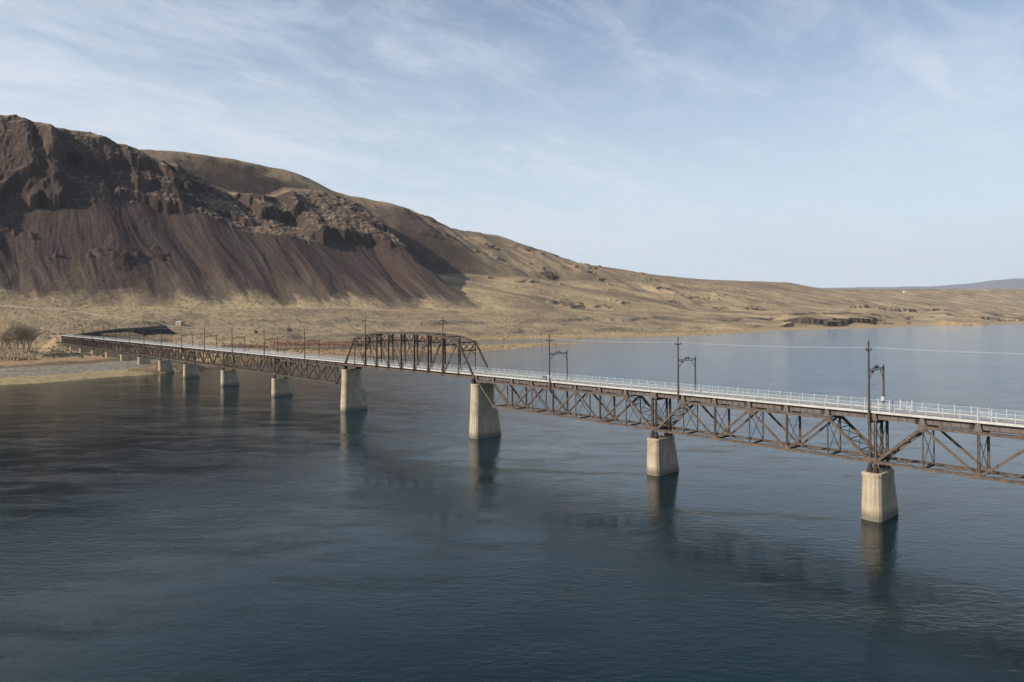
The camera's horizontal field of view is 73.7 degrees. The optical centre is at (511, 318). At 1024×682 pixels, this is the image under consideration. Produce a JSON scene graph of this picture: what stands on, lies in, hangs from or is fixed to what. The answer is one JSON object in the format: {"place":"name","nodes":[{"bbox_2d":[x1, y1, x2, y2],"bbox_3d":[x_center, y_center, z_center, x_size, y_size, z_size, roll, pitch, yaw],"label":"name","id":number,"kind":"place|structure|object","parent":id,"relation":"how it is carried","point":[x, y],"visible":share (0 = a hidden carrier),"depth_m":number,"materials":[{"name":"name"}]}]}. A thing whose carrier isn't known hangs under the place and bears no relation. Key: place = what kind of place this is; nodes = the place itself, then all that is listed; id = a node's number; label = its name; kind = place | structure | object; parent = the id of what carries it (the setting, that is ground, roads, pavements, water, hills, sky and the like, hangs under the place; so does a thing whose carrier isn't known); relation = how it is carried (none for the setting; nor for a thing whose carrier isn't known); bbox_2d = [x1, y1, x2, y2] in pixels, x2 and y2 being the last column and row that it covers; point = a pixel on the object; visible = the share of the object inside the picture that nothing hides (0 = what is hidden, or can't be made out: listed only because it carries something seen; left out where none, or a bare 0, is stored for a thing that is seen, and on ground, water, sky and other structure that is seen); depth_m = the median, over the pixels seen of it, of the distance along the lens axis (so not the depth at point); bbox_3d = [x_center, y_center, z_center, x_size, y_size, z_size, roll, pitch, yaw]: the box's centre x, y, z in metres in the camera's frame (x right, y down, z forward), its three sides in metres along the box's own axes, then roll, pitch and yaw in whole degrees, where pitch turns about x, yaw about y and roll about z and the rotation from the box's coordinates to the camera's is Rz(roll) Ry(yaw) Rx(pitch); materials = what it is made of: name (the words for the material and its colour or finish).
{"place":"outdoors","nodes":[
{"label":"outdoors","id":0,"kind":"place"},
{"bbox_2d":[8,306,266,327],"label":"gravel road","id":1,"kind":"structure","parent":0,"point":[147,320],"depth_m":997.99,"materials":[{"name":"beige gravel"}]},
{"bbox_2d":[0,323,1023,681],"bbox_3d":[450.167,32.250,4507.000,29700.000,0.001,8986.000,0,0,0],"label":"river water","id":2,"kind":"structure","parent":0,"point":[208,527],"depth_m":111.99,"materials":[{"name":"blue liquid"}]},
{"bbox_2d":[70,346,78,350],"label":"concrete pier","id":3,"kind":"structure","parent":2,"relation":"in","point":[74,348],"depth_m":696.32,"materials":[{"name":"beige concrete"}]},
{"bbox_2d":[62,334,76,344],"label":"deck truss span","id":4,"kind":"object","parent":3,"relation":"on","point":[67,338],"visible":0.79,"depth_m":715.85,"materials":[{"name":"metal"}]},
{"bbox_2d":[70,335,86,347],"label":"deck truss span","id":5,"kind":"object","parent":3,"relation":"on","point":[74,337],"visible":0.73,"depth_m":673.09,"materials":[{"name":"metal"}]},
{"bbox_2d":[79,348,89,352],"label":"concrete pier","id":6,"kind":"structure","parent":2,"relation":"in","point":[81,350],"depth_m":655.22,"materials":[{"name":"beige concrete"}]},
{"bbox_2d":[80,336,99,349],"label":"deck truss span","id":7,"kind":"object","parent":6,"relation":"on","point":[88,339],"visible":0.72,"depth_m":632.28,"materials":[{"name":"metal"}]},
{"bbox_2d":[91,350,101,354],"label":"concrete pier","id":8,"kind":"structure","parent":2,"relation":"in","point":[94,352],"depth_m":611.54,"materials":[{"name":"beige concrete"}]},
{"bbox_2d":[93,337,114,351],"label":"deck truss span","id":9,"kind":"object","parent":8,"relation":"on","point":[96,339],"visible":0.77,"depth_m":588.12,"materials":[{"name":"metal"}]},
{"bbox_2d":[105,352,116,356],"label":"concrete pier","id":10,"kind":"structure","parent":2,"relation":"in","point":[110,354],"depth_m":568.42,"materials":[{"name":"beige concrete"}]},
{"bbox_2d":[106,338,128,351],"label":"deck truss span","id":11,"kind":"object","parent":10,"relation":"on","point":[115,341],"visible":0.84,"depth_m":547.84,"materials":[{"name":"metal"}]},
{"bbox_2d":[120,354,132,360],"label":"concrete pier","id":12,"kind":"structure","parent":2,"relation":"in","point":[125,357],"depth_m":528.16,"materials":[{"name":"beige concrete"}]},
{"bbox_2d":[122,339,147,354],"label":"deck truss span","id":13,"kind":"object","parent":12,"relation":"on","point":[134,342],"visible":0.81,"depth_m":509.28,"materials":[{"name":"metal"}]},
{"bbox_2d":[137,357,150,364],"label":"concrete pier","id":14,"kind":"structure","parent":2,"relation":"in","point":[143,360],"depth_m":487.74,"materials":[{"name":"grey concrete"}]},
{"bbox_2d":[139,340,168,359],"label":"deck truss span","id":15,"kind":"object","parent":14,"relation":"on","point":[150,345],"visible":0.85,"depth_m":469.21,"materials":[{"name":"metal"}]},
{"bbox_2d":[158,360,173,371],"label":"concrete pier","id":16,"kind":"structure","parent":2,"relation":"in","point":[165,365],"depth_m":447.12,"materials":[{"name":"grey concrete"}]},
{"bbox_2d":[160,342,194,361],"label":"deck truss span","id":17,"kind":"object","parent":16,"relation":"on","point":[172,346],"visible":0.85,"depth_m":427.50,"materials":[{"name":"metal"}]},
{"bbox_2d":[183,364,199,377],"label":"concrete pier","id":18,"kind":"structure","parent":2,"relation":"in","point":[190,370],"depth_m":406.43,"materials":[{"name":"grey concrete"}]},
{"bbox_2d":[185,344,233,369],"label":"deck truss span","id":19,"kind":"object","parent":18,"relation":"on","point":[213,351],"visible":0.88,"depth_m":382.41,"materials":[{"name":"metal"}]},
{"bbox_2d":[202,327,216,352],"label":"catenary frame","id":20,"kind":"object","parent":19,"relation":"attached to","point":[208,336],"visible":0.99,"depth_m":377.68,"materials":[{"name":"metal"}]},
{"bbox_2d":[221,370,239,385],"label":"concrete pier","id":21,"kind":"structure","parent":2,"relation":"in","point":[229,377],"depth_m":357.35,"materials":[{"name":"grey concrete"}]},
{"bbox_2d":[222,347,286,377],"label":"deck truss span","id":22,"kind":"object","parent":21,"relation":"on","point":[252,355],"visible":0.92,"depth_m":330.62,"materials":[{"name":"metal"}]},
{"bbox_2d":[232,336,244,355],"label":"catenary frame","id":23,"kind":"object","parent":22,"relation":"attached to","point":[235,338],"visible":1,"depth_m":346.07,"materials":[{"name":"metal"}]},
{"bbox_2d":[264,338,277,358],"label":"catenary frame","id":24,"kind":"object","parent":22,"relation":"attached to","point":[277,345],"visible":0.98,"depth_m":316.46,"materials":[{"name":"metal"}]},
{"bbox_2d":[271,378,292,396],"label":"concrete pier","id":25,"kind":"structure","parent":2,"relation":"in","point":[281,386],"depth_m":306.97,"materials":[{"name":"grey concrete"}]},
{"bbox_2d":[274,351,358,383],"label":"deck truss span","id":26,"kind":"object","parent":25,"relation":"on","point":[317,361],"visible":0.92,"depth_m":282.85,"materials":[{"name":"metal"}]},
{"bbox_2d":[304,329,319,363],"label":"catenary frame","id":27,"kind":"object","parent":26,"relation":"attached to","point":[306,343],"visible":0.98,"depth_m":281.82,"materials":[{"name":"metal"}]},
{"bbox_2d":[340,368,367,411],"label":"concrete pier","id":28,"kind":"structure","parent":2,"relation":"in","point":[353,396],"depth_m":256.55,"materials":[{"name":"grey concrete"}]},
{"bbox_2d":[125,334,697,373],"bbox_3d":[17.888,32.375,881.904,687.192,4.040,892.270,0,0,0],"label":"dry reeds","id":29,"kind":"object","parent":2,"relation":"on","point":[152,370],"visible":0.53,"depth_m":718.69,"materials":[{"name":"beige plant"}]},
{"bbox_2d":[469,382,500,438],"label":"concrete pier","id":30,"kind":"structure","parent":2,"relation":"in","point":[484,419],"depth_m":197.02,"materials":[{"name":"beige concrete"}]},
{"bbox_2d":[343,330,490,383],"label":"through truss span","id":31,"kind":"object","parent":30,"relation":"on","point":[417,368],"visible":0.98,"depth_m":223.37,"materials":[{"name":"metal"}]},
{"bbox_2d":[647,434,678,475],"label":"concrete pier","id":32,"kind":"structure","parent":2,"relation":"in","point":[662,459],"depth_m":149.82,"materials":[{"name":"beige concrete"}]},
{"bbox_2d":[475,368,668,437],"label":"deck truss span","id":33,"kind":"object","parent":32,"relation":"on","point":[576,387],"visible":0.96,"depth_m":169.31,"materials":[{"name":"metal"}]},
{"bbox_2d":[546,334,567,389],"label":"catenary frame","id":34,"kind":"object","parent":33,"relation":"attached to","point":[559,352],"visible":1,"depth_m":174.31,"materials":[{"name":"metal"}]},
{"bbox_2d":[653,382,884,472],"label":"deck truss span","id":35,"kind":"object","parent":32,"relation":"on","point":[826,410],"visible":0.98,"depth_m":131.20,"materials":[{"name":"metal"}]},
{"bbox_2d":[675,337,695,403],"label":"catenary frame","id":36,"kind":"object","parent":35,"relation":"attached to","point":[678,359],"visible":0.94,"depth_m":144.75,"materials":[{"name":"metal"}]},
{"bbox_2d":[679,342,866,347],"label":"overhead wire","id":37,"kind":"object","parent":36,"relation":"attached to","point":[786,346],"visible":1,"depth_m":120.37,"materials":[{"name":"metal"}]},
{"bbox_2d":[866,340,884,424],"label":"catenary frame","id":38,"kind":"object","parent":35,"relation":"attached to","point":[883,380],"visible":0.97,"depth_m":115.73,"materials":[{"name":"metal"}]},
{"bbox_2d":[861,467,898,521],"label":"concrete pier","id":39,"kind":"structure","parent":2,"relation":"in","point":[879,501],"depth_m":115.58,"materials":[{"name":"beige concrete"}]},
{"bbox_2d":[870,400,1023,484],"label":"deck truss span","id":40,"kind":"object","parent":39,"relation":"on","point":[934,421],"visible":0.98,"depth_m":108.90,"materials":[{"name":"metal"}]},
{"bbox_2d":[878,400,890,411],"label":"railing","id":41,"kind":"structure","parent":40,"relation":"on","point":[889,410],"depth_m":115.54,"materials":[{"name":"grey metal"}]},
{"bbox_2d":[900,400,912,411],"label":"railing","id":42,"kind":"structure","parent":40,"relation":"on","point":[906,406],"depth_m":116.27,"materials":[{"name":"grey metal"}]},
{"bbox_2d":[977,408,991,421],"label":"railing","id":43,"kind":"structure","parent":40,"relation":"on","point":[984,415],"depth_m":104.74,"materials":[{"name":"grey metal"}]},
{"bbox_2d":[0,115,1023,384],"bbox_3d":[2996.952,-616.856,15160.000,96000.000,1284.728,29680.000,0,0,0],"label":"hills","id":44,"kind":"structure","parent":0,"point":[152,193],"depth_m":1463.72,"materials":[{"name":"brown soil"}]},
{"bbox_2d":[0,324,18,352],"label":"bare tree","id":45,"kind":"object","parent":44,"relation":"on","point":[6,337],"visible":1,"depth_m":574.60,"materials":[{"name":"brown plant"}]},
{"bbox_2d":[0,311,20,349],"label":"bare tree","id":46,"kind":"object","parent":44,"relation":"on","point":[2,316],"visible":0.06,"depth_m":612.69,"materials":[{"name":"brown plant"}]},
{"bbox_2d":[0,313,23,352],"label":"bare tree","id":47,"kind":"object","parent":44,"relation":"on","point":[16,328],"visible":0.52,"depth_m":586.89,"materials":[{"name":"brown plant"}]},
{"bbox_2d":[7,316,31,351],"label":"bare tree","id":48,"kind":"object","parent":44,"relation":"on","point":[17,343],"visible":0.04,"depth_m":619.78,"materials":[{"name":"brown plant"}]},
{"bbox_2d":[0,346,42,360],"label":"underbrush","id":49,"kind":"object","parent":44,"relation":"on","point":[32,353],"visible":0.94,"depth_m":556.68,"materials":[{"name":"beige plant"}]},
{"bbox_2d":[13,316,40,349],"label":"bare tree","id":50,"kind":"object","parent":44,"relation":"on","point":[25,334],"visible":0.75,"depth_m":598.37,"materials":[{"name":"brown plant"}]},
{"bbox_2d":[23,320,42,349],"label":"bare tree","id":51,"kind":"object","parent":44,"relation":"on","point":[34,337],"visible":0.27,"depth_m":612.07,"materials":[{"name":"brown plant"}]},
{"bbox_2d":[176,321,183,325],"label":"concrete shed","id":52,"kind":"structure","parent":44,"relation":"on","point":[179,323],"depth_m":1007.25,"materials":[{"name":"grey concrete"}]},
{"bbox_2d":[220,337,456,347],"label":"willow scrub","id":53,"kind":"object","parent":44,"relation":"on","point":[325,343],"visible":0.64,"depth_m":875.23,"materials":[{"name":"brown plant"}]},
{"bbox_2d":[0,114,840,359],"bbox_3d":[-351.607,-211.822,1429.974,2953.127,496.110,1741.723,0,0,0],"label":"sagebrush","id":54,"kind":"object","parent":44,"relation":"on","point":[78,356],"visible":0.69,"depth_m":1082.93,"materials":[{"name":"brown plant"}]},
{"bbox_2d":[0,0,1023,287],"label":"sky","id":55,"kind":"structure","parent":0,"point":[812,143],"materials":[{"name":"blue"}]},
{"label":"catenary frame","id":56,"kind":"object","parent":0,"visible":0},
{"bbox_2d":[867,347,1023,353],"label":"overhead wire","id":57,"kind":"object","parent":56,"relation":"attached to","point":[947,351],"visible":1,"depth_m":106.44,"materials":[{"name":"metal"}]}
]}

